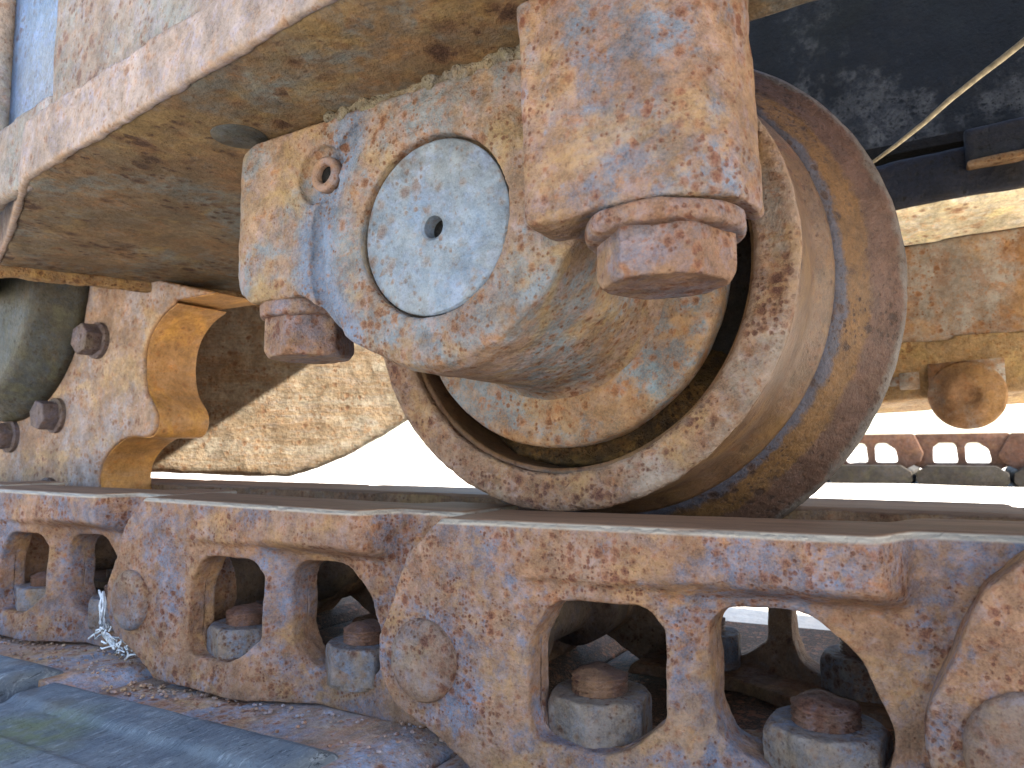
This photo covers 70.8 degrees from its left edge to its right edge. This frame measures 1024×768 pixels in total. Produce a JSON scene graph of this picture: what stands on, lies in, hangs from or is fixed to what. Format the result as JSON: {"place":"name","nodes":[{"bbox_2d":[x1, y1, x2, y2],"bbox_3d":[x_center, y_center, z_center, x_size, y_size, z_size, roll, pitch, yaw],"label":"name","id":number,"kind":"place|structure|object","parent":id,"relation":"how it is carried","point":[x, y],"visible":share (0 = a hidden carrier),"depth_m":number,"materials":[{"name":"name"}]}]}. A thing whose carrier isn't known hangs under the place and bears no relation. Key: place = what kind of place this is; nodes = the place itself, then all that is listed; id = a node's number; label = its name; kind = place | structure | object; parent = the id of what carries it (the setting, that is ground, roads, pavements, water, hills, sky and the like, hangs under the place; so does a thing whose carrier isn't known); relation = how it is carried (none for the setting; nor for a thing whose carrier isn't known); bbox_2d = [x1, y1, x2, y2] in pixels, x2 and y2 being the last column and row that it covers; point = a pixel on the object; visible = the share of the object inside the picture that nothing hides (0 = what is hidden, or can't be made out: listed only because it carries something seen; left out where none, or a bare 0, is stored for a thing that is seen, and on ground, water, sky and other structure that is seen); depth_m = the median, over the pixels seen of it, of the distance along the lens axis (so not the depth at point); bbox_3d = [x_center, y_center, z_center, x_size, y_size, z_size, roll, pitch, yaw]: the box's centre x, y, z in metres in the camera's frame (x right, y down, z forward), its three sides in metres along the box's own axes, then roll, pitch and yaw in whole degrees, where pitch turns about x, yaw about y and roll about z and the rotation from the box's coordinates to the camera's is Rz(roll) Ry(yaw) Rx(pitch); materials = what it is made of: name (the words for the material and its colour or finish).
{"place":"outdoors","nodes":[
{"label":"outdoors","id":0,"kind":"place"},
{"bbox_2d":[151,447,1023,630],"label":"ground","id":1,"kind":"structure","parent":0,"point":[415,467],"depth_m":2.31,"materials":[{"name":"white"}]},
{"bbox_2d":[95,587,103,593],"bbox_3d":[-0.466,0.188,0.545,0.215,0.053,0.580,-3,-6,32],"label":"track shoe","id":2,"kind":"object","parent":1,"relation":"on","point":[101,589],"depth_m":0.61,"materials":[{"name":"grey metal"}]},
{"bbox_2d":[0,481,64,583],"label":"track link","id":3,"kind":"object","parent":2,"relation":"on","point":[37,557],"visible":0.13,"depth_m":0.51,"materials":[{"name":"brown metal"}]},
{"bbox_2d":[94,478,202,588],"bbox_3d":[-0.378,0.135,0.676,0.248,0.093,0.067,-3,-6,32],"label":"track link","id":4,"kind":"object","parent":2,"relation":"on","point":[101,578],"visible":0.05,"depth_m":0.64,"materials":[{"name":"brown metal"}]},
{"bbox_2d":[151,305,406,476],"bbox_3d":[-0.249,-0.034,0.752,0.476,0.259,0.024,0,-5,2],"label":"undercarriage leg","id":5,"kind":"object","parent":4,"relation":"on","point":[268,416],"visible":0.2,"depth_m":0.73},
{"bbox_2d":[0,596,368,702],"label":"track shoe","id":6,"kind":"object","parent":1,"relation":"on","point":[17,674],"visible":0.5,"depth_m":0.39,"materials":[{"name":"grey metal"}]},
{"bbox_2d":[0,484,236,652],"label":"track link","id":7,"kind":"object","parent":6,"relation":"on","point":[80,529],"visible":0.63,"depth_m":0.45,"materials":[{"name":"brown metal"}]},
{"bbox_2d":[151,480,369,612],"bbox_3d":[-0.208,0.125,0.571,0.248,0.093,0.067,-3,-6,32],"label":"track link","id":8,"kind":"object","parent":6,"relation":"on","point":[294,489],"visible":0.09,"depth_m":0.53,"materials":[{"name":"brown metal"}]},
{"bbox_2d":[0,621,626,767],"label":"track shoe","id":9,"kind":"object","parent":1,"relation":"on","point":[55,725],"visible":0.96,"depth_m":0.30,"materials":[{"name":"grey metal"}]},
{"bbox_2d":[0,636,443,767],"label":"dirt grains","id":10,"kind":"object","parent":9,"relation":"on","point":[166,695],"visible":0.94,"depth_m":0.35},
{"bbox_2d":[107,492,517,728],"bbox_3d":[-0.080,0.108,0.395,0.248,0.093,0.154,-3,-6,32],"label":"track link","id":11,"kind":"object","parent":9,"relation":"on","point":[294,560],"visible":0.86,"depth_m":0.34,"materials":[{"name":"brown metal"}]},
{"bbox_2d":[88,589,135,659],"bbox_3d":[-0.219,0.133,0.399,0.052,0.032,0.010,-4,-6,35],"label":"frayed cord","id":12,"kind":"object","parent":11,"relation":"attached to","point":[108,637],"visible":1,"depth_m":0.40,"materials":[{"name":"white fabric"}]},
{"bbox_2d":[310,485,635,660],"bbox_3d":[-0.038,0.115,0.466,0.248,0.093,0.067,-3,-6,32],"label":"track link","id":13,"kind":"object","parent":9,"relation":"on","point":[407,494],"visible":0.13,"depth_m":0.46,"materials":[{"name":"brown metal"}]},
{"bbox_2d":[436,621,894,767],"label":"track shoe","id":14,"kind":"object","parent":1,"relation":"on","point":[750,712],"visible":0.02,"depth_m":0.37,"materials":[{"name":"grey metal"}]},
{"bbox_2d":[379,510,1023,767],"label":"track link","id":15,"kind":"object","parent":14,"relation":"on","point":[487,610],"visible":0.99,"depth_m":0.24,"materials":[{"name":"brown metal"}]},
{"bbox_2d":[384,69,907,518],"bbox_3d":[0.053,-0.041,0.365,0.259,0.258,0.137,-3,-6,32],"label":"track roller","id":16,"kind":"object","parent":15,"relation":"on","point":[771,409],"visible":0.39,"depth_m":0.30,"materials":[{"name":"metal"}]},
{"bbox_2d":[238,0,763,447],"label":"roller bracket","id":17,"kind":"object","parent":16,"relation":"attached to","point":[539,241],"visible":1,"depth_m":0.23,"materials":[{"name":"metal"}]},
{"bbox_2d":[0,0,815,305],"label":"side beam","id":18,"kind":"structure","parent":17,"relation":"on","point":[133,133],"depth_m":0.29,"materials":[{"name":"metal"}]},
{"bbox_2d":[0,278,255,488],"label":"drive sprocket","id":19,"kind":"object","parent":18,"relation":"attached to","point":[98,387],"visible":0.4,"depth_m":0.57,"materials":[{"name":"brown metal"}]},
{"bbox_2d":[872,37,1023,162],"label":"dry stalk","id":20,"kind":"object","parent":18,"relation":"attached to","point":[1012,50],"visible":0.91,"depth_m":0.36,"materials":[{"name":"plant"}]},
{"bbox_2d":[607,498,1023,728],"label":"track link","id":21,"kind":"object","parent":14,"relation":"on","point":[779,667],"visible":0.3,"depth_m":0.34,"materials":[{"name":"brown metal"}]},
{"bbox_2d":[829,462,919,483],"bbox_3d":[1.021,0.253,2.012,0.192,0.062,0.440,-3,-6,32],"label":"track shoe","id":22,"kind":"object","parent":1,"relation":"on","point":[891,474],"visible":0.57,"depth_m":1.82,"materials":[{"name":"grey metal"}]},
{"bbox_2d":[843,434,923,467],"bbox_3d":[0.932,0.176,1.876,0.242,0.089,0.026,-4,-6,32],"label":"track link","id":23,"kind":"object","parent":22,"relation":"on","point":[908,450],"visible":0.62,"depth_m":1.83,"materials":[{"name":"brown metal"}]},
{"bbox_2d":[916,462,1010,486],"bbox_3d":[1.190,0.243,1.907,0.192,0.062,0.440,-3,-6,32],"label":"track shoe","id":24,"kind":"object","parent":1,"relation":"on","point":[972,475],"visible":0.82,"depth_m":1.72,"materials":[{"name":"grey metal"}]},
{"bbox_2d":[915,433,1008,468],"bbox_3d":[1.107,0.167,1.780,0.242,0.089,0.026,-4,-6,32],"label":"track link","id":25,"kind":"object","parent":24,"relation":"on","point":[993,443],"visible":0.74,"depth_m":1.77,"materials":[{"name":"brown metal"}]},
{"bbox_2d":[1005,466,1023,486],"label":"track shoe","id":26,"kind":"object","parent":1,"relation":"on","point":[1016,476],"visible":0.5,"depth_m":1.67,"materials":[{"name":"grey metal"}]},
{"bbox_2d":[998,433,1023,469],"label":"track link","id":27,"kind":"object","parent":26,"relation":"on","point":[1011,453],"visible":0.83,"depth_m":1.70,"materials":[{"name":"brown metal"}]},
{"bbox_3d":[0.216,0.148,0.124,0.215,0.053,0.580,-3,-6,32],"label":"track shoe","id":28,"kind":"object","parent":1,"relation":"on","visible":0},
{"bbox_2d":[924,550,1023,767],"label":"track link","id":29,"kind":"object","parent":28,"relation":"on","point":[974,714],"visible":0.95,"depth_m":0.18,"materials":[{"name":"brown metal"}]},
{"bbox_2d":[360,403,1023,448],"label":"sky","id":30,"kind":"structure","parent":0,"point":[1011,420],"materials":[{"name":"white"}]},
{"bbox_2d":[877,227,1023,428],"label":"frame","id":31,"kind":"object","parent":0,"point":[960,363],"visible":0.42,"depth_m":0.52,"materials":[{"name":"brown metal"}]},
{"bbox_2d":[749,0,1023,246],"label":"chassis body","id":32,"kind":"object","parent":31,"relation":"on","point":[876,78],"visible":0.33,"depth_m":0.64,"materials":[{"name":"metal"}]},
{"bbox_2d":[876,117,1023,245],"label":"beam","id":33,"kind":"structure","parent":32,"relation":"attached to","point":[974,184],"depth_m":0.48,"materials":[{"name":"beige metal"}]}
]}

